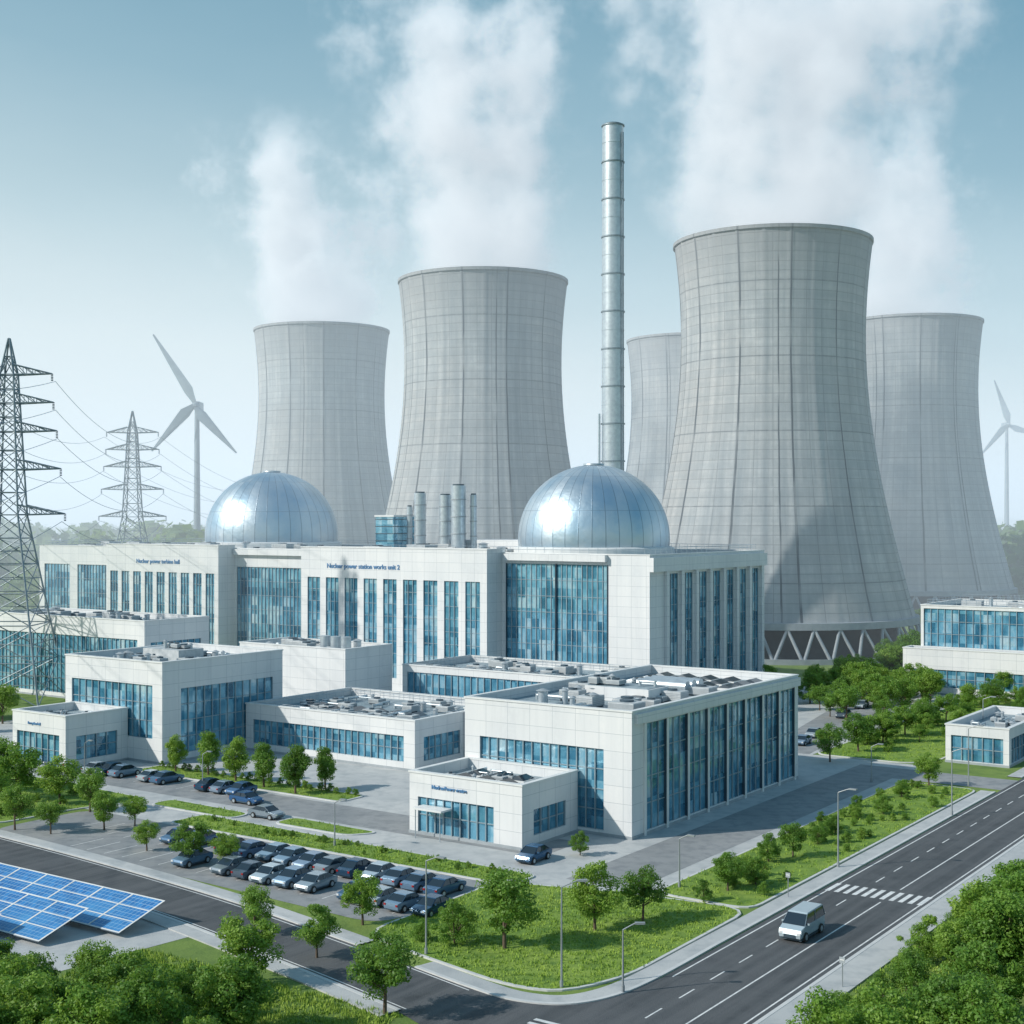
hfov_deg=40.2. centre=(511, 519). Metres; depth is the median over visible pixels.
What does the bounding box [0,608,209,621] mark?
parapet
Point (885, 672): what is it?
tree
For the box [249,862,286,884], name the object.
parked car
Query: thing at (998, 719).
roof equipment
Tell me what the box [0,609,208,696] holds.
walls
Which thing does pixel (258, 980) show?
shrub
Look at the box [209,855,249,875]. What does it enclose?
parked car
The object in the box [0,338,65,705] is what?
electricity pylon
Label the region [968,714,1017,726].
roof
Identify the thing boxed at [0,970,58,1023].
tree
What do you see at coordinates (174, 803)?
lawn
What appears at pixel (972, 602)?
roof equipment
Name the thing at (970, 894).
shrub
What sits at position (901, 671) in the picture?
tree
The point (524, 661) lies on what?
railing
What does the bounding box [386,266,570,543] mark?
cooling tower
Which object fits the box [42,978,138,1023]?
tree
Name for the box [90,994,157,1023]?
tree
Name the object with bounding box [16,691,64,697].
plinth
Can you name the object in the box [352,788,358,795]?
shrub
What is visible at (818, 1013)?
tree
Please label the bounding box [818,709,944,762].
kerb
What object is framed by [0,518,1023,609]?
distant treeline
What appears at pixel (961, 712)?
tree
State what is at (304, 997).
grass tufts
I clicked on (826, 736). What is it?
tree
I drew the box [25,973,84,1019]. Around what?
shrub
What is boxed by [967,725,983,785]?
street lamp
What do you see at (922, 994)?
shrub
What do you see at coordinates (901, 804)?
shrub
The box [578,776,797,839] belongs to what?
plinth
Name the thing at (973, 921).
tree
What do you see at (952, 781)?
street lamp
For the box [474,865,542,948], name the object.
tree
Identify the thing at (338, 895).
parked car
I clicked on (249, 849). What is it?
parked car
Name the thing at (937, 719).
shrub
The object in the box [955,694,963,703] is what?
tree
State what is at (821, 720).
service road
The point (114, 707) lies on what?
parapet
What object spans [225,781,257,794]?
parked car
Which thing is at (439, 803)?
windows
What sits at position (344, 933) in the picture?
pavement
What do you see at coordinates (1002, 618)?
windows
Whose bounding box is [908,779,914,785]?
shrub
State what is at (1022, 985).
tree
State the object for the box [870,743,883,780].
street lamp
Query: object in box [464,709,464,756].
walls
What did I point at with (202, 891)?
kerb
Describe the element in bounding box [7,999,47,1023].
shrub
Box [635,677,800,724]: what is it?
parapet
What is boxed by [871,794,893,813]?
shrub
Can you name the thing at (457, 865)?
shrub
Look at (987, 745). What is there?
windows
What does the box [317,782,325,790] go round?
shrub
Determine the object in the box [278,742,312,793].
tree
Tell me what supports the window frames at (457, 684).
on the walls at (482, 674)
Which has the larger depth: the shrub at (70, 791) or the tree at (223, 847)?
the shrub at (70, 791)
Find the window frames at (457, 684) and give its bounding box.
[407,672,543,696]
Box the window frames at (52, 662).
[0,630,200,692]
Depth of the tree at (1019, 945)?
104.76 m
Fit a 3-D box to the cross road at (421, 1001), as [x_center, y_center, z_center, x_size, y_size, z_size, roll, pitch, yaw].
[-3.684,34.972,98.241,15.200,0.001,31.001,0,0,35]
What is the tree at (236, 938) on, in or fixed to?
on the ground at (188, 949)
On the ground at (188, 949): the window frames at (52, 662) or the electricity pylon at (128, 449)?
the electricity pylon at (128, 449)
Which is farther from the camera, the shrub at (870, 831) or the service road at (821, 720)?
the service road at (821, 720)
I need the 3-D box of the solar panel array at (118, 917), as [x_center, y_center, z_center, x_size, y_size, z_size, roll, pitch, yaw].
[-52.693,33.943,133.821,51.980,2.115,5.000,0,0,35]
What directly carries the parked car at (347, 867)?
on the parking lot
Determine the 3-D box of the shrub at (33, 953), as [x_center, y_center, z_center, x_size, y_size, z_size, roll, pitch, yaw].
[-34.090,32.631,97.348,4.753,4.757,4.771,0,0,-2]
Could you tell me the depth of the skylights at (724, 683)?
188.98 m
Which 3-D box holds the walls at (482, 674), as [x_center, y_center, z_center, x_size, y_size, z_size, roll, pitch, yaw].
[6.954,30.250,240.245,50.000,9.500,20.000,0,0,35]
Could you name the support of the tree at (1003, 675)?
on the lawn at (859, 754)
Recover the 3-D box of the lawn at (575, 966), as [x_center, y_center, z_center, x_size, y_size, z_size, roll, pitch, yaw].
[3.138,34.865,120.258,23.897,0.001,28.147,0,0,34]
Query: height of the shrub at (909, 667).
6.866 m
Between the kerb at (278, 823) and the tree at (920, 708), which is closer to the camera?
the kerb at (278, 823)
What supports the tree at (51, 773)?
on the lawn at (74, 799)
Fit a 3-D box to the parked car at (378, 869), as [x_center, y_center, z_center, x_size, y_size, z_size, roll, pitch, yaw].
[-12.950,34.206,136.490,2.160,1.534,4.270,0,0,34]
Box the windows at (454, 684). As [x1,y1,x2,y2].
[408,672,541,696]
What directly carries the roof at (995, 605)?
on the walls at (970, 661)
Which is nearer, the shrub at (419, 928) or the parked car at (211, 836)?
the shrub at (419, 928)
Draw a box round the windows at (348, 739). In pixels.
[255,719,457,760]
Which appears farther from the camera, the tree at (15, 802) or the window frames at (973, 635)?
the window frames at (973, 635)
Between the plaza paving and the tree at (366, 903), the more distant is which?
the plaza paving
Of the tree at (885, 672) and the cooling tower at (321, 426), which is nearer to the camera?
the tree at (885, 672)
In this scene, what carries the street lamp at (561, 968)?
on the lawn at (575, 966)
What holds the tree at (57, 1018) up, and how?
on the ground at (188, 949)
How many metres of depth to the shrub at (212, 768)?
192.01 m
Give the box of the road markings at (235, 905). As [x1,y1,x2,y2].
[0,838,467,989]
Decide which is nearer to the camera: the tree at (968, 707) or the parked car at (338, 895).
the parked car at (338, 895)
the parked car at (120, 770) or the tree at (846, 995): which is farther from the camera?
the parked car at (120, 770)
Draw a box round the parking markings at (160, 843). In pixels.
[72,768,394,912]
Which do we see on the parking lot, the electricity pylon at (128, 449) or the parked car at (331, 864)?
the parked car at (331, 864)
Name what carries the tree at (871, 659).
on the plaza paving
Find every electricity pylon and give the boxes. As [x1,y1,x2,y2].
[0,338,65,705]
[98,411,166,542]
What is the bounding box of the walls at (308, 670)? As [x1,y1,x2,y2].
[240,639,391,696]
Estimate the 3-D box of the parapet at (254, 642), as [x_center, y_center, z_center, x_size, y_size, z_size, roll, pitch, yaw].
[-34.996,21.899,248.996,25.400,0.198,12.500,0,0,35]
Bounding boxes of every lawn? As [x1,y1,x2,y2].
[0,776,131,820]
[143,766,358,800]
[155,800,244,816]
[174,815,530,878]
[279,818,371,833]
[379,885,737,988]
[664,783,972,905]
[820,697,1013,761]
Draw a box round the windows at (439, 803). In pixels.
[420,797,562,841]
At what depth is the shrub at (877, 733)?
217.39 m
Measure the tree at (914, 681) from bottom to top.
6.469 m
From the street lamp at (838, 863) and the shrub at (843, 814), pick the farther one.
the shrub at (843, 814)
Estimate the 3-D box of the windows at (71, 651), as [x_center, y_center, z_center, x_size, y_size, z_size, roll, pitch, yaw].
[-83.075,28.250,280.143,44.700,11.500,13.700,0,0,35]
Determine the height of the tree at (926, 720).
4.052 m
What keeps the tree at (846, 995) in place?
on the ground at (188, 949)
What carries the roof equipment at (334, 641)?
on the walls at (308, 670)
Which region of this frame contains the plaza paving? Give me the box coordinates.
[0,686,960,890]
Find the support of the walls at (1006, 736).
on the ground at (188, 949)
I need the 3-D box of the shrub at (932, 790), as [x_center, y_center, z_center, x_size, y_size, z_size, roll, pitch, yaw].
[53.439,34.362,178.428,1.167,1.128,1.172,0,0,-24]
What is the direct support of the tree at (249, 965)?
on the ground at (188, 949)
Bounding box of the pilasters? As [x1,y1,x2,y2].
[643,687,795,835]
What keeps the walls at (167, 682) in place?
on the plaza paving
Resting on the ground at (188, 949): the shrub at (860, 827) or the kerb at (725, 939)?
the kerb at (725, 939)
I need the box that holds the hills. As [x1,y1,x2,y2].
[43,517,1023,532]
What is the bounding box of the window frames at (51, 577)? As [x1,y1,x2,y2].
[45,563,757,677]
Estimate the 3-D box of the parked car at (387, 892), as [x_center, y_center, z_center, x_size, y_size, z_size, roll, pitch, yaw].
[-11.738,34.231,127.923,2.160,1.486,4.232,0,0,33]
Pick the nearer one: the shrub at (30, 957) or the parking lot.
the shrub at (30, 957)
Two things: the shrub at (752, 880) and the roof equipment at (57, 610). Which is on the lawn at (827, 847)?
the shrub at (752, 880)
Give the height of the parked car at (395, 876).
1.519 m
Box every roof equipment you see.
[24,606,149,619]
[44,709,90,714]
[113,640,229,661]
[266,635,362,647]
[293,694,460,718]
[421,656,628,676]
[535,674,716,709]
[961,597,1023,607]
[970,711,1023,727]
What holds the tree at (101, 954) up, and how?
on the ground at (188, 949)
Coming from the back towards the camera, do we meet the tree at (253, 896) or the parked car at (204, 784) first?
the parked car at (204, 784)
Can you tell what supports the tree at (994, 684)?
on the lawn at (859, 754)
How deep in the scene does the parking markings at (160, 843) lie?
149.95 m
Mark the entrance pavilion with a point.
(518, 806)
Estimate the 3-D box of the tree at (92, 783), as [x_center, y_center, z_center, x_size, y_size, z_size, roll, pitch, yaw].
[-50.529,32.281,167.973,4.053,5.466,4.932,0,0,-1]
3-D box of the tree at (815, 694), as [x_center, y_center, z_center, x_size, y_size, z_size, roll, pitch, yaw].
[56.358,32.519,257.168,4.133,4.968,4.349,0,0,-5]
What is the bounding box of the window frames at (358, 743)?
[253,719,459,761]
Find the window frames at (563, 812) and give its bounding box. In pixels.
[419,797,564,842]
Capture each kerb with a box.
[0,776,139,822]
[0,835,359,944]
[121,902,401,1010]
[141,765,362,801]
[152,800,247,817]
[171,815,533,880]
[276,818,374,835]
[376,884,740,991]
[415,947,711,1004]
[662,782,974,907]
[709,791,995,948]
[753,839,1023,1023]
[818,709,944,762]
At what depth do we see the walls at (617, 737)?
157.86 m
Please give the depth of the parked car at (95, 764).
193.49 m
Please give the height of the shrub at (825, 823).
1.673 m
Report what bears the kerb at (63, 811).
on the plaza paving
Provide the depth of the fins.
171.70 m
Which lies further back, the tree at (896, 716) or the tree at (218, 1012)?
the tree at (896, 716)
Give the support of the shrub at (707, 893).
on the ground at (188, 949)
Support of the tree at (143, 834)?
on the parking lot
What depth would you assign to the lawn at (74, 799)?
174.64 m
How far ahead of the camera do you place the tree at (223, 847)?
140.32 m
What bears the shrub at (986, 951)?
on the ground at (188, 949)
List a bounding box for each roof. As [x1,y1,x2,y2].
[63,710,84,714]
[281,695,464,715]
[446,662,598,675]
[510,673,745,707]
[959,604,1007,606]
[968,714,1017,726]
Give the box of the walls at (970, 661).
[903,600,1023,697]
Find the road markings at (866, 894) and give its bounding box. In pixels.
[528,780,1023,1023]
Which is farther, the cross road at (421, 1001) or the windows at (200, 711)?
the windows at (200, 711)
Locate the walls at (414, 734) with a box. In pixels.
[246,689,464,768]
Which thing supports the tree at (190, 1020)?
on the ground at (188, 949)
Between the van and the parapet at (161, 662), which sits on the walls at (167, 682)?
the parapet at (161, 662)
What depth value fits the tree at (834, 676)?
287.30 m
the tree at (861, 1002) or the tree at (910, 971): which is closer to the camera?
the tree at (861, 1002)
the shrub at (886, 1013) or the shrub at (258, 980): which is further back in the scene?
the shrub at (258, 980)
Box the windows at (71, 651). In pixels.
[0,630,199,692]
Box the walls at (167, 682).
[65,644,282,761]
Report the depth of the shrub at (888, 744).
210.33 m
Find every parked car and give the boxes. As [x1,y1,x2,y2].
[81,761,105,772]
[95,761,121,775]
[107,763,142,777]
[136,769,158,782]
[149,770,184,784]
[159,827,193,843]
[171,847,213,867]
[179,830,220,846]
[194,777,218,791]
[209,779,233,793]
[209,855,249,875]
[214,837,244,854]
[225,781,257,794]
[229,790,263,805]
[231,839,268,858]
[231,860,265,879]
[247,803,284,819]
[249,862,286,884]
[255,842,289,861]
[272,845,309,866]
[272,865,313,888]
[291,850,329,869]
[294,870,337,892]
[313,854,348,874]
[336,857,372,878]
[336,879,378,901]
[361,861,395,880]
[370,885,399,907]
[380,866,418,886]
[383,890,423,912]
[400,870,438,892]
[409,893,453,916]
[423,875,466,895]
[515,843,551,864]
[798,734,811,745]
[805,727,820,738]
[835,708,851,717]
[854,699,868,708]
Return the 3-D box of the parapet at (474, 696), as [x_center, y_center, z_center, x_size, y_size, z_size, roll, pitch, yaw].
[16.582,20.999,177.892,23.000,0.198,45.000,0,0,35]
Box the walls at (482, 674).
[403,656,630,691]
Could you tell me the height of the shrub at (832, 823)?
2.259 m
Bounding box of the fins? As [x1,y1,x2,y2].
[651,688,794,827]
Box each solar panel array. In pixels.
[0,863,164,933]
[0,886,87,941]
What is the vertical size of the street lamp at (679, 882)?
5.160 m
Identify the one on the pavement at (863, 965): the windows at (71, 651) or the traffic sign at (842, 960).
the traffic sign at (842, 960)
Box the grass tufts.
[0,699,1023,1023]
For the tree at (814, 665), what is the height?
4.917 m
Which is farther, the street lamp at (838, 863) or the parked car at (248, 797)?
the parked car at (248, 797)
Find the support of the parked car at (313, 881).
on the parking lot
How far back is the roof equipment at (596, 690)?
170.45 m
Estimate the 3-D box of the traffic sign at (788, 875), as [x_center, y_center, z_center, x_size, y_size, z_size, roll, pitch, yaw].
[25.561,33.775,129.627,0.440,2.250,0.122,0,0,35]
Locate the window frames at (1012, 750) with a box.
[951,734,1023,764]
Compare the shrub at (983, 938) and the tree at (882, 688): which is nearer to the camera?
the shrub at (983, 938)
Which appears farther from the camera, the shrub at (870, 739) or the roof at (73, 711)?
the shrub at (870, 739)
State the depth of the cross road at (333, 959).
127.01 m
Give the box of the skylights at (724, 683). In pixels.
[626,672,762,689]
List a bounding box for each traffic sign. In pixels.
[786,872,789,896]
[839,956,844,986]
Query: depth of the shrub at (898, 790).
175.67 m
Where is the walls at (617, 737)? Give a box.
[465,666,797,836]
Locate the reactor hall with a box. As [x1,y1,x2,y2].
[39,463,766,691]
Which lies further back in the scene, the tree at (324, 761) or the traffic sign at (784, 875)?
the tree at (324, 761)
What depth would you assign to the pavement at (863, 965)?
112.16 m
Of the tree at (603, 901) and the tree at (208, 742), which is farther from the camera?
the tree at (208, 742)
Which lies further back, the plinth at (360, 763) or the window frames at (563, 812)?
the plinth at (360, 763)
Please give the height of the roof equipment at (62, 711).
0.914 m
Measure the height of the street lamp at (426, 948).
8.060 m
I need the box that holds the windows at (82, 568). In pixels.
[46,563,756,677]
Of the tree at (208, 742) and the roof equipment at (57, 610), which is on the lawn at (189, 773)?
the tree at (208, 742)
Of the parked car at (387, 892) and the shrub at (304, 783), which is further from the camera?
the shrub at (304, 783)
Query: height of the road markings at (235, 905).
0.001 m
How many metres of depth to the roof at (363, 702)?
220.06 m
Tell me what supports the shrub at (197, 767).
on the lawn at (189, 773)
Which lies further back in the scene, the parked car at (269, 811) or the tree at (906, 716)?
the tree at (906, 716)
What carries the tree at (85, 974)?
on the ground at (188, 949)
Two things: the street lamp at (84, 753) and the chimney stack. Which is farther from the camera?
the chimney stack
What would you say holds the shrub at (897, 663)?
on the ground at (188, 949)
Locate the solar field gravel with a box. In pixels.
[0,897,186,970]
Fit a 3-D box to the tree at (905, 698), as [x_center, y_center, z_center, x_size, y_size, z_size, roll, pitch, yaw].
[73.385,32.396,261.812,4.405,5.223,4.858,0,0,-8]
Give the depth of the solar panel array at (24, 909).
119.13 m
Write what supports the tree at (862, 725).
on the lawn at (859, 754)
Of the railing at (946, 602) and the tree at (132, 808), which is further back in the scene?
the railing at (946, 602)
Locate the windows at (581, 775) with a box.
[482,689,791,828]
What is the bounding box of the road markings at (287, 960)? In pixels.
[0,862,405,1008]
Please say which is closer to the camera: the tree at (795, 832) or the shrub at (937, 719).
the tree at (795, 832)
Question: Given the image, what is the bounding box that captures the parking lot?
[0,811,485,920]
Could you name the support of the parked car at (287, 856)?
on the parking lot
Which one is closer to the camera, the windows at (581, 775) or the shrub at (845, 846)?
the shrub at (845, 846)
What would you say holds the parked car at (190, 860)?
on the parking lot
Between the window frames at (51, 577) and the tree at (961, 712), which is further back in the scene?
the window frames at (51, 577)
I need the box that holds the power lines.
[0,381,231,554]
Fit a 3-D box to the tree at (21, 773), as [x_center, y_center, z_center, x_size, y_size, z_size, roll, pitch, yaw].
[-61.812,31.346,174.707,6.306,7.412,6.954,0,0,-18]
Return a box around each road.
[0,754,576,852]
[0,837,461,996]
[378,979,657,1023]
[566,764,1016,887]
[579,778,1023,1023]
[798,688,916,753]
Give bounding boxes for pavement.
[0,830,374,943]
[9,875,397,1015]
[418,944,706,1001]
[691,790,992,946]
[759,841,1023,1023]
[1007,767,1023,776]
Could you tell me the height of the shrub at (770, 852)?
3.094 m
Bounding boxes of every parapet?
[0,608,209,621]
[12,701,128,716]
[64,642,282,663]
[239,637,392,649]
[245,687,464,721]
[402,655,635,677]
[464,664,798,712]
[635,677,800,724]
[902,598,1023,653]
[945,705,1023,729]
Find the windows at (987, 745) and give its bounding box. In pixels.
[952,733,1023,763]
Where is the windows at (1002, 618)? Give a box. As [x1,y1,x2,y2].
[911,604,1023,691]
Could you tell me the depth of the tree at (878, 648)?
323.19 m
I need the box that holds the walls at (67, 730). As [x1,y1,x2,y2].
[13,703,127,766]
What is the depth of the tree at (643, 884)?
121.39 m
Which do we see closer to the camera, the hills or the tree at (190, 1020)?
the tree at (190, 1020)
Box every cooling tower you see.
[252,321,391,544]
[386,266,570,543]
[626,332,680,504]
[662,223,920,664]
[866,313,1018,609]
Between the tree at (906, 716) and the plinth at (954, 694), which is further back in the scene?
the plinth at (954, 694)
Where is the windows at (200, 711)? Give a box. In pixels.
[74,677,270,750]
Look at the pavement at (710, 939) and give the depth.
137.02 m
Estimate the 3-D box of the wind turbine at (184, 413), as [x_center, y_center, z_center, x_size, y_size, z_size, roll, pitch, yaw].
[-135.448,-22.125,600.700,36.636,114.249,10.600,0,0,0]
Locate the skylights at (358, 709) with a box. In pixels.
[304,702,429,717]
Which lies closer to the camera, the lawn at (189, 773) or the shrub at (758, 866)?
the shrub at (758, 866)
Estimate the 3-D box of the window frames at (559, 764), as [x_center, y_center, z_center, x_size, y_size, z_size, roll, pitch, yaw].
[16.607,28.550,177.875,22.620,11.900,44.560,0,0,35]
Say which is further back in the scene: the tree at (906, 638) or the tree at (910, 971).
the tree at (906, 638)
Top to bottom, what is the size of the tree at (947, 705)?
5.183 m
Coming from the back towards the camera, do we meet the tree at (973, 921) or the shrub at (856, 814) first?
the shrub at (856, 814)
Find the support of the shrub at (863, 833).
on the lawn at (827, 847)
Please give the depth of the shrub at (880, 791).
175.67 m
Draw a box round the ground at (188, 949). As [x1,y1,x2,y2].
[0,525,1023,1023]
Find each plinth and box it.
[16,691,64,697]
[39,758,127,768]
[128,750,236,764]
[246,748,410,770]
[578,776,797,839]
[918,692,1011,698]
[945,758,1023,767]
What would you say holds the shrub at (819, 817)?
on the lawn at (827, 847)
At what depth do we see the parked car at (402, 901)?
125.09 m
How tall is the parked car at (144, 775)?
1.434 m
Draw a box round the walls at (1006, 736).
[945,707,1023,765]
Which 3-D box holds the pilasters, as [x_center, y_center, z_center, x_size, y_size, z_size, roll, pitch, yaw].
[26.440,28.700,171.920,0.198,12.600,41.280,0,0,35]
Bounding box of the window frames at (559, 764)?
[480,688,792,829]
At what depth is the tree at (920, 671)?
269.62 m
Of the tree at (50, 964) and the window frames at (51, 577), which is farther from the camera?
the window frames at (51, 577)
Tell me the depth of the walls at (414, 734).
202.27 m
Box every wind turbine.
[151,334,236,530]
[983,380,1023,526]
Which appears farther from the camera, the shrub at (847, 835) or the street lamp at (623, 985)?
the shrub at (847, 835)
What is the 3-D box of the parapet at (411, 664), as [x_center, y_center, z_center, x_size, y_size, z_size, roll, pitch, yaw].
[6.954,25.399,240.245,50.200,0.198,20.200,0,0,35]
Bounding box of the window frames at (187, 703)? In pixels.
[72,677,271,751]
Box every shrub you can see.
[0,950,49,984]
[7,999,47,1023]
[8,954,53,974]
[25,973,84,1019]
[33,792,40,801]
[59,795,67,803]
[67,784,80,794]
[76,987,150,1017]
[154,968,206,1023]
[175,963,202,1003]
[186,764,192,770]
[193,765,200,771]
[199,958,275,1023]
[209,766,216,772]
[245,771,252,778]
[265,778,272,783]
[270,829,276,835]
[301,780,307,787]
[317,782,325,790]
[322,835,328,842]
[325,782,334,791]
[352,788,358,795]
[379,845,386,851]
[407,918,430,940]
[430,898,479,943]
[454,862,460,868]
[568,831,588,854]
[691,878,712,901]
[729,875,740,887]
[739,855,768,883]
[742,855,753,868]
[748,870,757,882]
[756,881,769,894]
[757,832,781,860]
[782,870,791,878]
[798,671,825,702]
[808,821,828,842]
[815,811,824,820]
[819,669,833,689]
[822,821,833,833]
[825,813,843,832]
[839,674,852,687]
[839,809,846,816]
[841,831,851,841]
[842,843,849,850]
[845,801,860,814]
[850,795,862,805]
[850,804,863,815]
[851,811,858,818]
[851,818,857,825]
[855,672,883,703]
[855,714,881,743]
[856,730,877,744]
[856,826,867,836]
[857,984,941,1023]
[858,828,866,837]
[858,970,901,1003]
[866,817,872,823]
[866,829,872,835]
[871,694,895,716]
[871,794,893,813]
[874,787,885,796]
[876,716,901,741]
[877,647,901,669]
[883,737,895,751]
[886,646,902,672]
[888,812,896,819]
[892,663,914,673]
[892,779,912,796]
[893,982,963,1023]
[896,921,941,958]
[898,802,905,808]
[901,812,910,819]
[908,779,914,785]
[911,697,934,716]
[912,971,960,1010]
[914,781,921,788]
[921,879,1022,947]
[927,786,935,793]
[927,795,939,805]
[931,710,944,724]
[936,939,1023,1010]
[941,786,949,794]
[943,901,960,923]
[952,908,970,936]
[952,926,1009,975]
[978,696,988,706]
[999,691,1010,702]
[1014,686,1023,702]
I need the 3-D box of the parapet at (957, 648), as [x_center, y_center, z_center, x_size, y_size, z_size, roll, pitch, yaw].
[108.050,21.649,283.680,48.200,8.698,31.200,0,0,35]
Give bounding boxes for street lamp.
[84,740,92,773]
[202,751,211,780]
[333,798,346,845]
[424,856,445,953]
[560,879,587,987]
[621,922,644,991]
[678,834,695,886]
[837,788,856,866]
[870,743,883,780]
[951,748,968,814]
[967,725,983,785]
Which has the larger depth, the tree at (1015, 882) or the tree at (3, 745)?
the tree at (3, 745)
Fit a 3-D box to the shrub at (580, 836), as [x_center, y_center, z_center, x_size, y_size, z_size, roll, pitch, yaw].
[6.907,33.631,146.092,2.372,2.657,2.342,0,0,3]
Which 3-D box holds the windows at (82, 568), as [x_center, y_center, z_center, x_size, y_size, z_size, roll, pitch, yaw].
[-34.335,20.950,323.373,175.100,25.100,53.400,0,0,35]
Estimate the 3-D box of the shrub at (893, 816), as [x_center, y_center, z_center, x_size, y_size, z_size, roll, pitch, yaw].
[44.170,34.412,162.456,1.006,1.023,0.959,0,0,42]
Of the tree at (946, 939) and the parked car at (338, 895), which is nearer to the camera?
the tree at (946, 939)
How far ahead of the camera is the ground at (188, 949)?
116.53 m
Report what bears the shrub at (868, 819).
on the lawn at (827, 847)
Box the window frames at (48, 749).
[18,730,116,764]
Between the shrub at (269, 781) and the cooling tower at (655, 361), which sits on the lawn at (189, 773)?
the shrub at (269, 781)
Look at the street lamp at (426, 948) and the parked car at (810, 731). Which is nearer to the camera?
the street lamp at (426, 948)
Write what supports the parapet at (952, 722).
on the walls at (1006, 736)
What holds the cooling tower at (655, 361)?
on the ground at (188, 949)
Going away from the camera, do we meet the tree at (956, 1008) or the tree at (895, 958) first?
the tree at (956, 1008)
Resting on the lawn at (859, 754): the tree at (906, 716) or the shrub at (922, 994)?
the tree at (906, 716)
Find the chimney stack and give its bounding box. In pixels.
[598,122,624,470]
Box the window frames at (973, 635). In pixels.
[916,608,1023,691]
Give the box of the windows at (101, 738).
[19,730,115,765]
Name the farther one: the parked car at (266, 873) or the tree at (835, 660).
the tree at (835, 660)
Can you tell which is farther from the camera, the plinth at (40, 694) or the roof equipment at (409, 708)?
the plinth at (40, 694)
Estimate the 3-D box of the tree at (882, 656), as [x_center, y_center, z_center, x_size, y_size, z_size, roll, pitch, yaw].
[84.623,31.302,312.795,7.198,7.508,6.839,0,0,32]
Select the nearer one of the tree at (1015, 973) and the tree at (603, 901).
the tree at (1015, 973)
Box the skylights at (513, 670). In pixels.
[444,665,574,675]
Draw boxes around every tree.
[0,683,21,723]
[0,735,17,779]
[0,740,42,793]
[0,769,13,799]
[0,782,35,829]
[0,937,20,956]
[0,950,12,963]
[0,955,44,1001]
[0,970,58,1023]
[0,1006,17,1023]
[9,951,60,978]
[32,799,68,833]
[33,754,84,803]
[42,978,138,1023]
[42,1015,83,1023]
[48,989,73,1018]
[64,939,118,974]
[67,957,109,991]
[73,767,106,811]
[89,789,118,829]
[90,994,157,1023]
[92,947,160,994]
[102,961,197,1023]
[109,947,158,987]
[120,795,148,825]
[121,1010,163,1023]
[131,819,160,850]
[164,734,188,770]
[168,820,212,856]
[183,1015,226,1023]
[190,953,260,1023]
[194,730,222,774]
[197,988,238,1022]
[200,953,282,1023]
[207,832,240,859]
[215,904,285,975]
[221,736,251,780]
[239,883,274,928]
[250,741,276,786]
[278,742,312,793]
[291,903,342,957]
[312,746,336,787]
[340,869,382,924]
[346,929,422,1014]
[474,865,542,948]
[564,860,624,930]
[614,864,669,920]
[711,850,747,890]
[762,664,777,672]
[776,821,808,856]
[785,985,865,1023]
[802,666,827,687]
[807,663,823,671]
[807,683,828,710]
[812,722,847,761]
[818,692,837,716]
[823,996,869,1023]
[825,667,844,681]
[825,682,862,718]
[827,677,846,693]
[828,989,853,1011]
[832,657,844,672]
[833,654,859,672]
[834,661,862,686]
[842,711,874,750]
[846,668,877,697]
[847,661,882,688]
[849,977,903,1022]
[850,653,867,663]
[864,657,883,667]
[870,675,901,709]
[872,712,897,741]
[873,637,894,659]
[874,643,902,665]
[877,666,890,682]
[880,708,902,729]
[884,945,935,1001]
[888,675,919,705]
[889,666,918,699]
[889,948,920,989]
[891,704,923,734]
[893,629,920,645]
[893,634,920,664]
[898,679,919,702]
[909,674,937,695]
[911,668,928,694]
[911,700,938,718]
[912,662,932,696]
[913,609,920,625]
[913,723,928,741]
[913,752,942,784]
[915,668,945,700]
[916,712,934,735]
[919,969,989,1023]
[932,693,959,720]
[932,917,981,971]
[932,974,1023,1023]
[949,708,969,720]
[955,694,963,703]
[956,885,994,909]
[957,900,1023,960]
[958,682,981,707]
[958,702,974,712]
[969,886,1023,974]
[976,867,1023,908]
[978,678,1005,701]
[978,684,988,697]
[978,958,1023,1015]
[981,695,999,707]
[986,689,1003,701]
[988,858,1023,897]
[991,671,1013,686]
[1008,686,1021,699]
[1011,699,1023,706]
[1016,934,1023,954]
[1018,977,1023,992]
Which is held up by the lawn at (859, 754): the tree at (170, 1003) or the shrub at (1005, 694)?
the shrub at (1005, 694)
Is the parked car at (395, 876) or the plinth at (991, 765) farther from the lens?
the plinth at (991, 765)
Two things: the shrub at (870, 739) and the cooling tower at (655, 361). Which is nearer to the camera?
the shrub at (870, 739)
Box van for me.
[779,901,824,941]
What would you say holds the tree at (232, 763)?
on the lawn at (189, 773)
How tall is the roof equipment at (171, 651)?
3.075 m
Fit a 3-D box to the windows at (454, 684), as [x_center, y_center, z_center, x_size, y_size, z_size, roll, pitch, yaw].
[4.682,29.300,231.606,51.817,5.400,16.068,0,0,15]
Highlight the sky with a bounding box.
[0,0,1023,524]
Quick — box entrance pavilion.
[408,756,578,850]
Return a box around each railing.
[255,687,463,717]
[410,655,636,675]
[927,594,1023,606]
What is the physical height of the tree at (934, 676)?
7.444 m
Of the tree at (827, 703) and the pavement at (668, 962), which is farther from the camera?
the tree at (827, 703)

